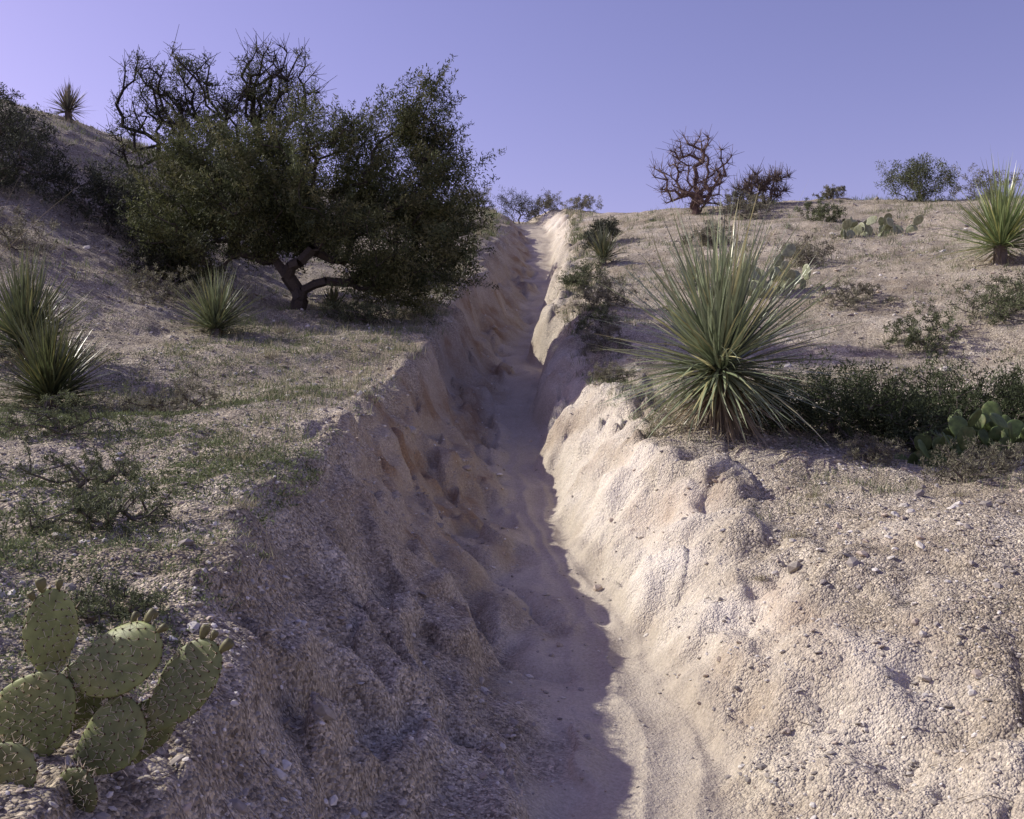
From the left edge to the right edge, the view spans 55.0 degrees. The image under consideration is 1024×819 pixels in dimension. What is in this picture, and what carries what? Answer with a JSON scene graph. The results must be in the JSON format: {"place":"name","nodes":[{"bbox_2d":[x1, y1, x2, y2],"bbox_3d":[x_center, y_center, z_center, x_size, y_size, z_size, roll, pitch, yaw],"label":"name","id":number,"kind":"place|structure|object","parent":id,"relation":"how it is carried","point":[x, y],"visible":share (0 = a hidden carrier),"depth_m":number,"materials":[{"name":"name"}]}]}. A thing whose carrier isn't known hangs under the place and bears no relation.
{"place":"outdoors","nodes":[
{"label":"outdoors","id":0,"kind":"place"},
{"bbox_2d":[0,100,1023,818],"bbox_3d":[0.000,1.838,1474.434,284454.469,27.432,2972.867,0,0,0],"label":"ground","id":1,"kind":"structure","parent":0,"point":[560,532],"depth_m":5.64,"materials":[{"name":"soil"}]},
{"bbox_2d":[0,182,60,255],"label":"desert shrub","id":2,"kind":"object","parent":1,"relation":"on","point":[19,223],"visible":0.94,"depth_m":12.90,"materials":[{"name":"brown plant"}]},
{"bbox_2d":[0,82,60,152],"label":"desert shrub","id":3,"kind":"object","parent":1,"relation":"on","point":[32,118],"visible":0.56,"depth_m":17.56,"materials":[{"name":"green plant"}]},
{"bbox_2d":[0,169,72,287],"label":"dry flower stalks","id":4,"kind":"object","parent":1,"relation":"on","point":[24,231],"visible":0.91,"depth_m":10.72,"materials":[{"name":"brown plant"}]},
{"bbox_2d":[0,89,83,195],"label":"desert shrub","id":5,"kind":"object","parent":1,"relation":"on","point":[21,138],"visible":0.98,"depth_m":15.35,"materials":[{"name":"green plant"}]},
{"bbox_2d":[0,231,127,367],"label":"yucca plant","id":6,"kind":"object","parent":1,"relation":"on","point":[16,297],"visible":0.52,"depth_m":9.48,"materials":[{"name":"green plant"}]},
{"bbox_2d":[0,292,133,410],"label":"yucca plant","id":7,"kind":"object","parent":1,"relation":"on","point":[49,372],"visible":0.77,"depth_m":8.10,"materials":[{"name":"green plant"}]},
{"bbox_2d":[43,77,94,124],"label":"yucca plant","id":8,"kind":"object","parent":1,"relation":"on","point":[68,103],"visible":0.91,"depth_m":20.41,"materials":[{"name":"green plant"}]},
{"bbox_2d":[0,440,143,492],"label":"desert shrub","id":9,"kind":"object","parent":1,"relation":"on","point":[76,480],"visible":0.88,"depth_m":4.85,"materials":[{"name":"green plant"}]},
{"bbox_2d":[0,380,146,443],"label":"desert shrub","id":10,"kind":"object","parent":1,"relation":"on","point":[51,417],"visible":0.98,"depth_m":6.16,"materials":[{"name":"green plant"}]},
{"bbox_2d":[33,159,159,239],"bbox_3d":[-6.471,-3.401,15.400,2.341,1.749,1.996,0,0,26],"label":"desert shrub","id":11,"kind":"object","parent":1,"relation":"on","point":[99,192],"visible":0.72,"depth_m":15.20,"materials":[{"name":"green plant"}]},
{"bbox_2d":[16,469,180,540],"bbox_3d":[-1.665,0.404,3.910,0.588,0.339,0.642,0,0,0],"label":"desert shrub","id":12,"kind":"object","parent":1,"relation":"on","point":[91,506],"visible":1,"depth_m":3.90,"materials":[{"name":"green plant"}]},
{"bbox_2d":[0,577,233,813],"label":"prickly pear cactus","id":13,"kind":"object","parent":1,"relation":"on","point":[47,709],"visible":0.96,"depth_m":2.08,"materials":[{"name":"green plant"}]},
{"bbox_2d":[67,568,170,634],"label":"desert shrub","id":14,"kind":"object","parent":1,"relation":"on","point":[91,600],"visible":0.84,"depth_m":2.98,"materials":[{"name":"green plant"}]},
{"bbox_2d":[85,158,224,263],"bbox_3d":[-5.599,-3.121,15.609,2.166,1.746,1.889,0,0,0],"label":"desert shrub","id":15,"kind":"object","parent":1,"relation":"on","point":[133,179],"visible":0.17,"depth_m":15.24,"materials":[{"name":"green plant"}]},
{"bbox_2d":[91,364,223,413],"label":"desert shrub","id":16,"kind":"object","parent":1,"relation":"on","point":[179,394],"visible":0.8,"depth_m":7.54,"materials":[{"name":"green plant"}]},
{"bbox_2d":[115,257,224,308],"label":"desert shrub","id":17,"kind":"object","parent":1,"relation":"on","point":[168,282],"visible":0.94,"depth_m":12.99,"materials":[{"name":"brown plant"}]},
{"bbox_2d":[116,214,227,289],"bbox_3d":[-4.880,-2.283,14.214,1.587,1.226,1.550,0,0,23],"label":"desert shrub","id":18,"kind":"object","parent":1,"relation":"on","point":[153,257],"visible":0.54,"depth_m":13.91,"materials":[{"name":"green plant"}]},
{"bbox_2d":[166,261,266,336],"bbox_3d":[-3.611,-1.161,12.006,1.442,1.331,1.470,0,0,0],"label":"yucca plant","id":19,"kind":"object","parent":1,"relation":"on","point":[215,309],"visible":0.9,"depth_m":11.90,"materials":[{"name":"green plant"}]},
{"bbox_2d":[97,26,336,258],"bbox_3d":[-5.078,-4.543,17.009,4.143,4.096,2.078,0,0,0],"label":"gnarled juniper tree","id":20,"kind":"object","parent":1,"relation":"on","point":[250,91],"visible":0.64,"depth_m":16.82,"materials":[{"name":"plant"}]},
{"bbox_2d":[105,54,506,324],"bbox_3d":[-2.890,-3.064,14.105,5.646,3.866,3.442,0,0,0],"label":"juniper tree","id":21,"kind":"object","parent":1,"relation":"on","point":[291,202],"visible":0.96,"depth_m":13.61,"materials":[{"name":"green plant"}]},
{"bbox_2d":[309,286,353,312],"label":"desert shrub","id":22,"kind":"object","parent":1,"relation":"on","point":[333,293],"visible":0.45,"depth_m":14.22,"materials":[{"name":"green plant"}]},
{"bbox_2d":[318,288,406,326],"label":"desert shrub","id":23,"kind":"object","parent":1,"relation":"on","point":[365,316],"visible":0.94,"depth_m":13.50,"materials":[{"name":"green plant"}]},
{"bbox_2d":[448,177,491,208],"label":"desert shrub","id":24,"kind":"object","parent":1,"relation":"on","point":[486,196],"visible":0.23,"depth_m":42.79,"materials":[{"name":"green plant"}]},
{"bbox_2d":[455,205,491,234],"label":"desert shrub","id":25,"kind":"object","parent":1,"relation":"on","point":[476,223],"visible":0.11,"depth_m":27.00,"materials":[{"name":"green plant"}]},
{"bbox_2d":[0,285,1022,699],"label":"ground weeds","id":26,"kind":"object","parent":1,"relation":"on","point":[186,465],"visible":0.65,"depth_m":4.89,"materials":[{"name":"green plant"}]},
{"bbox_2d":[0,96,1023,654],"bbox_3d":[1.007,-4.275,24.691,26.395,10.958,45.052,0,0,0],"label":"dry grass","id":27,"kind":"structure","parent":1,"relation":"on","point":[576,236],"depth_m":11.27,"materials":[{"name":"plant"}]},
{"bbox_2d":[0,287,1023,818],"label":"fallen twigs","id":28,"kind":"object","parent":1,"relation":"on","point":[672,593],"visible":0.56,"depth_m":3.90,"materials":[{"name":"brown wood"}]},
{"bbox_2d":[0,134,1023,818],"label":"scattered rocks","id":29,"kind":"object","parent":1,"relation":"on","point":[850,562],"visible":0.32,"depth_m":5.43,"materials":[{"name":"stone"}]},
{"bbox_2d":[490,187,545,223],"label":"desert shrub","id":30,"kind":"object","parent":1,"relation":"on","point":[511,204],"visible":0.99,"depth_m":43.40,"materials":[{"name":"green plant"}]},
{"bbox_2d":[521,190,561,222],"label":"desert shrub","id":31,"kind":"object","parent":1,"relation":"on","point":[548,203],"visible":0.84,"depth_m":43.83,"materials":[{"name":"green plant"}]},
{"bbox_2d":[556,193,602,211],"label":"desert shrub","id":32,"kind":"object","parent":1,"relation":"on","point":[587,202],"visible":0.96,"depth_m":40.79,"materials":[{"name":"green plant"}]},
{"bbox_2d":[555,251,609,287],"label":"desert shrub","id":33,"kind":"object","parent":1,"relation":"on","point":[569,279],"visible":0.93,"depth_m":18.41,"materials":[{"name":"green plant"}]},
{"bbox_2d":[572,301,619,334],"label":"desert shrub","id":34,"kind":"object","parent":1,"relation":"on","point":[583,321],"visible":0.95,"depth_m":13.94,"materials":[{"name":"green plant"}]},
{"bbox_2d":[577,215,622,249],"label":"desert shrub","id":35,"kind":"object","parent":1,"relation":"on","point":[612,225],"visible":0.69,"depth_m":24.30,"materials":[{"name":"green plant"}]},
{"bbox_2d":[579,312,628,355],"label":"desert shrub","id":36,"kind":"object","parent":1,"relation":"on","point":[608,330],"visible":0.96,"depth_m":12.55,"materials":[{"name":"green plant"}]},
{"bbox_2d":[571,269,637,310],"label":"desert shrub","id":37,"kind":"object","parent":1,"relation":"on","point":[600,294],"visible":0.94,"depth_m":15.43,"materials":[{"name":"green plant"}]},
{"bbox_2d":[582,222,634,268],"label":"yucca plant","id":38,"kind":"object","parent":1,"relation":"on","point":[604,248],"visible":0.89,"depth_m":20.92,"materials":[{"name":"green plant"}]},
{"bbox_2d":[587,361,636,382],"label":"desert shrub","id":39,"kind":"object","parent":1,"relation":"on","point":[605,371],"visible":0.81,"depth_m":10.57,"materials":[{"name":"green plant"}]},
{"bbox_2d":[677,253,710,290],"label":"desert shrub","id":40,"kind":"object","parent":1,"relation":"on","point":[689,276],"visible":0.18,"depth_m":16.96,"materials":[{"name":"green plant"}]},
{"bbox_2d":[648,125,744,214],"bbox_3d":[5.207,-6.791,28.193,2.719,2.632,2.342,0,0,0],"label":"dead tree","id":41,"kind":"object","parent":1,"relation":"on","point":[696,196],"visible":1,"depth_m":28.10,"materials":[{"name":"brown wood"}]},
{"bbox_2d":[680,218,739,246],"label":"desert shrub","id":42,"kind":"object","parent":1,"relation":"on","point":[703,237],"visible":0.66,"depth_m":21.98,"materials":[{"name":"green plant"}]},
{"bbox_2d":[584,167,878,452],"bbox_3d":[1.836,-0.595,8.554,2.564,3.009,2.764,0,0,37],"label":"yucca plant","id":43,"kind":"object","parent":1,"relation":"on","point":[722,342],"visible":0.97,"depth_m":8.28,"materials":[{"name":"green plant"}]},
{"bbox_2d":[726,188,760,207],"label":"desert shrub","id":44,"kind":"object","parent":1,"relation":"on","point":[738,194],"visible":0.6,"depth_m":28.45,"materials":[{"name":"green plant"}]},
{"bbox_2d":[717,189,775,219],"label":"desert shrub","id":45,"kind":"object","parent":1,"relation":"on","point":[748,207],"visible":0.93,"depth_m":25.89,"materials":[{"name":"green plant"}]},
{"bbox_2d":[721,158,795,203],"bbox_3d":[7.426,-6.692,29.341,2.072,1.466,2.042,0,0,0],"label":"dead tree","id":46,"kind":"object","parent":1,"relation":"on","point":[763,182],"visible":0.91,"depth_m":28.92,"materials":[{"name":"brown plant"}]},
{"bbox_2d":[736,244,810,297],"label":"prickly pear cactus","id":47,"kind":"object","parent":1,"relation":"on","point":[789,250],"visible":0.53,"depth_m":15.86,"materials":[{"name":"green plant"}]},
{"bbox_2d":[737,372,836,434],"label":"desert shrub","id":48,"kind":"object","parent":1,"relation":"on","point":[786,420],"visible":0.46,"depth_m":8.71,"materials":[{"name":"green plant"}]},
{"bbox_2d":[772,228,840,267],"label":"desert shrub","id":49,"kind":"object","parent":1,"relation":"on","point":[800,258],"visible":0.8,"depth_m":18.43,"materials":[{"name":"green plant"}]},
{"bbox_2d":[793,194,846,222],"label":"desert shrub","id":50,"kind":"object","parent":1,"relation":"on","point":[823,209],"visible":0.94,"depth_m":23.88,"materials":[{"name":"green plant"}]},
{"bbox_2d":[812,184,846,199],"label":"desert shrub","id":51,"kind":"object","parent":1,"relation":"on","point":[832,192],"visible":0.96,"depth_m":29.35,"materials":[{"name":"green plant"}]},
{"bbox_2d":[749,348,922,447],"bbox_3d":[2.906,-0.108,9.029,1.573,0.957,1.595,0,0,0],"label":"desert shrub","id":52,"kind":"object","parent":1,"relation":"on","point":[858,387],"visible":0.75,"depth_m":8.75,"materials":[{"name":"green plant"}]},
{"bbox_2d":[816,275,900,310],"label":"desert shrub","id":53,"kind":"object","parent":1,"relation":"on","point":[868,291],"visible":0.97,"depth_m":14.45,"materials":[{"name":"green plant"}]},
{"bbox_2d":[831,431,909,465],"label":"desert shrub","id":54,"kind":"object","parent":1,"relation":"on","point":[876,453],"visible":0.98,"depth_m":7.58,"materials":[{"name":"green plant"}]},
{"bbox_2d":[840,213,923,238],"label":"prickly pear cactus","id":55,"kind":"object","parent":1,"relation":"on","point":[851,225],"visible":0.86,"depth_m":21.33,"materials":[{"name":"green plant"}]},
{"bbox_2d":[835,382,982,452],"bbox_3d":[3.580,0.103,8.731,1.293,0.708,1.206,0,0,-35],"label":"desert shrub","id":56,"kind":"object","parent":1,"relation":"on","point":[901,428],"visible":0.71,"depth_m":8.56,"materials":[{"name":"green plant"}]},
{"bbox_2d":[874,152,963,203],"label":"desert shrub","id":57,"kind":"object","parent":1,"relation":"on","point":[921,170],"visible":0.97,"depth_m":27.27,"materials":[{"name":"green plant"}]},
{"bbox_2d":[882,297,963,355],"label":"desert shrub","id":58,"kind":"object","parent":1,"relation":"on","point":[913,333],"visible":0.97,"depth_m":11.92,"materials":[{"name":"green plant"}]},
{"bbox_2d":[847,342,1023,431],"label":"desert shrub","id":59,"kind":"object","parent":1,"relation":"on","point":[943,396],"visible":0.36,"depth_m":9.23,"materials":[{"name":"green plant"}]},
{"bbox_2d":[894,401,1023,466],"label":"prickly pear cactus","id":60,"kind":"object","parent":1,"relation":"on","point":[995,423],"visible":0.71,"depth_m":8.05,"materials":[{"name":"green plant"}]},
{"bbox_2d":[917,436,1020,482],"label":"desert shrub","id":61,"kind":"object","parent":1,"relation":"on","point":[969,469],"visible":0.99,"depth_m":6.87,"materials":[{"name":"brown plant"}]},
{"bbox_2d":[924,148,1023,268],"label":"yucca plant","id":62,"kind":"object","parent":1,"relation":"on","point":[1001,225],"visible":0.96,"depth_m":15.87,"materials":[{"name":"green plant"}]},
{"bbox_2d":[924,363,1023,432],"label":"desert shrub","id":63,"kind":"object","parent":1,"relation":"on","point":[1011,400],"visible":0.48,"depth_m":8.97,"materials":[{"name":"green plant"}]},
{"bbox_2d":[938,263,1023,324],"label":"desert shrub","id":64,"kind":"object","parent":1,"relation":"on","point":[1003,301],"visible":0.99,"depth_m":12.48,"materials":[{"name":"green plant"}]},
{"bbox_2d":[945,163,1023,199],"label":"desert shrub","id":65,"kind":"object","parent":1,"relation":"on","point":[977,183],"visible":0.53,"depth_m":27.77,"materials":[{"name":"green plant"}]},
{"bbox_2d":[964,442,1023,474],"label":"desert shrub","id":66,"kind":"object","parent":1,"relation":"on","point":[1012,455],"visible":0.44,"depth_m":7.26,"materials":[{"name":"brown plant"}]},
{"bbox_2d":[978,269,1023,299],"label":"desert shrub","id":67,"kind":"object","parent":1,"relation":"on","point":[1009,279],"visible":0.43,"depth_m":13.46,"materials":[{"name":"green plant"}]},
{"bbox_2d":[980,354,1023,405],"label":"desert shrub","id":68,"kind":"object","parent":1,"relation":"on","point":[1017,367],"visible":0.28,"depth_m":9.45,"materials":[{"name":"green plant"}]},
{"bbox_2d":[0,0,1023,221],"label":"sky","id":69,"kind":"structure","parent":0,"point":[580,95],"materials":[{"name":"blue"}]}
]}

